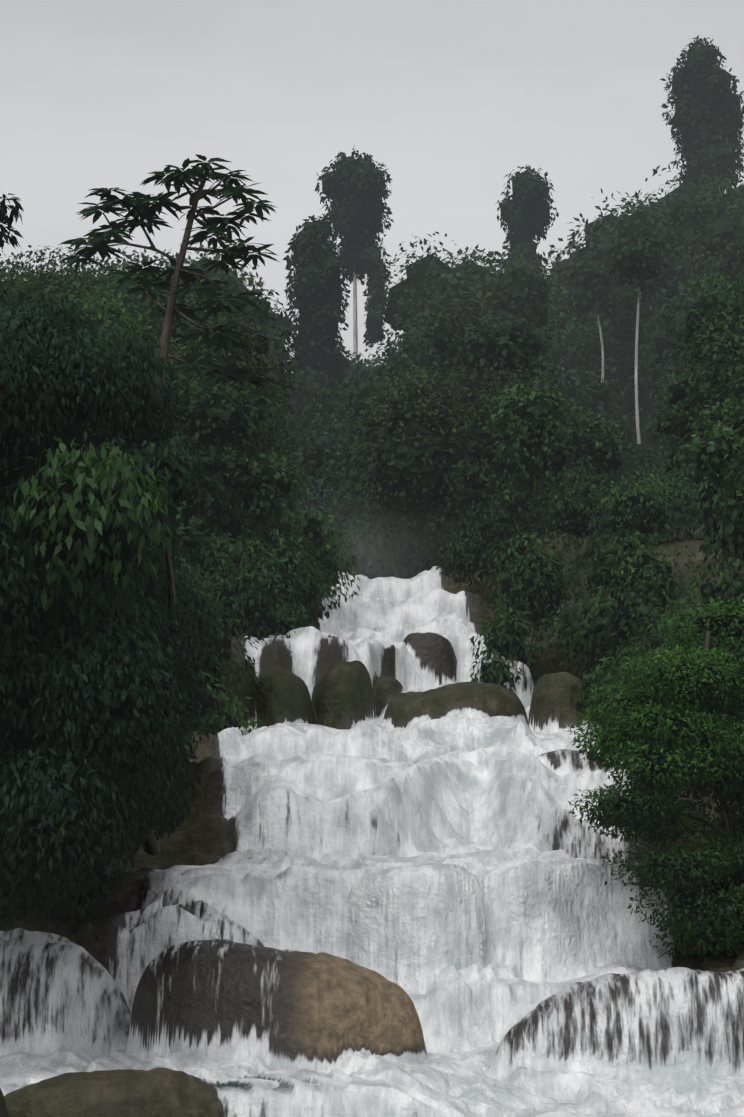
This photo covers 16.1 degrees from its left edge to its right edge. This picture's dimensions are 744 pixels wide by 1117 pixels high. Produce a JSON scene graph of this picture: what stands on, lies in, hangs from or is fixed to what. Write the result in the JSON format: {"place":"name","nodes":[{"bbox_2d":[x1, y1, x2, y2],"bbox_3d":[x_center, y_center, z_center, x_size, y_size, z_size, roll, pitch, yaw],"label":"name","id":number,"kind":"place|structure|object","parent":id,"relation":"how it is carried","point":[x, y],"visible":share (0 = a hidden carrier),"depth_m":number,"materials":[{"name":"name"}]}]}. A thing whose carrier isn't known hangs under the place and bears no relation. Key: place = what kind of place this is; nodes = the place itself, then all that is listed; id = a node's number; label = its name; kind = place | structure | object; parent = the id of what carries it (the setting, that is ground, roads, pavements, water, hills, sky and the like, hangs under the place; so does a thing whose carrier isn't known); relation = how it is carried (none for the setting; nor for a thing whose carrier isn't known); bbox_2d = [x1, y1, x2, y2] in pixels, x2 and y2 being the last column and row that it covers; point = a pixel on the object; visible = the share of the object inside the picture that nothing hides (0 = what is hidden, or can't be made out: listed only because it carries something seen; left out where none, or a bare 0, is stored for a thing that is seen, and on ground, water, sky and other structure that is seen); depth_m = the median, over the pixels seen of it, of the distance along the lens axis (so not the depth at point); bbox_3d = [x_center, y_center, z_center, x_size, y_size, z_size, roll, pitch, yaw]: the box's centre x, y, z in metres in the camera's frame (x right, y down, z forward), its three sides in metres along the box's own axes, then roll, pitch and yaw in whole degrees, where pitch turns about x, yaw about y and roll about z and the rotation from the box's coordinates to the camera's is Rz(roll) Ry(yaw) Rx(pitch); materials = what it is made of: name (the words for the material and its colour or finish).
{"place":"outdoors","nodes":[
{"label":"outdoors","id":0,"kind":"place"},
{"bbox_2d":[0,522,743,1116],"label":"river cascade","id":1,"kind":"object","parent":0,"point":[368,880],"visible":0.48,"depth_m":37.42,"materials":[{"name":"liquid"}]},
{"bbox_2d":[0,35,743,508],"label":"trees","id":2,"kind":"object","parent":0,"point":[718,187],"visible":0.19,"depth_m":204.70,"materials":[{"name":"green plant"}]},
{"bbox_2d":[282,489,461,600],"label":"mist","id":3,"kind":"structure","parent":0,"point":[381,550],"depth_m":81.99,"materials":[{"name":"white liquid"}]},
{"bbox_2d":[0,0,743,372],"label":"sky","id":4,"kind":"structure","parent":0,"point":[452,97],"materials":[{"name":"grey"}]},
{"bbox_3d":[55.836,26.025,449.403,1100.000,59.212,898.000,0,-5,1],"label":"terrain","id":5,"kind":"structure","parent":0,"visible":0},
{"bbox_2d":[0,193,223,928],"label":"tree","id":6,"kind":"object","parent":5,"relation":"on","point":[41,748],"depth_m":30.89,"materials":[{"name":"green plant"}]},
{"bbox_2d":[0,45,743,949],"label":"foliage","id":7,"kind":"object","parent":5,"relation":"on","point":[434,471],"visible":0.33,"depth_m":76.96,"materials":[{"name":"green plant"}]},
{"bbox_2d":[0,245,743,751],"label":"trees","id":8,"kind":"object","parent":5,"relation":"on","point":[692,481],"visible":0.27,"depth_m":69.89,"materials":[{"name":"green plant"}]},
{"bbox_2d":[42,177,742,958],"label":"tree trunks","id":9,"kind":"object","parent":5,"relation":"on","point":[152,843],"visible":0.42,"depth_m":50.21,"materials":[{"name":"brown plant"}]},
{"bbox_2d":[59,154,301,407],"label":"tree leaves","id":10,"kind":"object","parent":9,"relation":"attached to","point":[139,203],"visible":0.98,"depth_m":50.25,"materials":[{"name":"green plant"}]},
{"bbox_2d":[313,266,640,443],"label":"tree trunks","id":11,"kind":"object","parent":5,"relation":"on","point":[355,340],"visible":0.38,"depth_m":201.77,"materials":[{"name":"white plant"}]},
{"bbox_2d":[563,596,743,963],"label":"riverside tree","id":12,"kind":"object","parent":5,"relation":"on","point":[626,821],"visible":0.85,"depth_m":37.58,"materials":[{"name":"green plant"}]}
]}

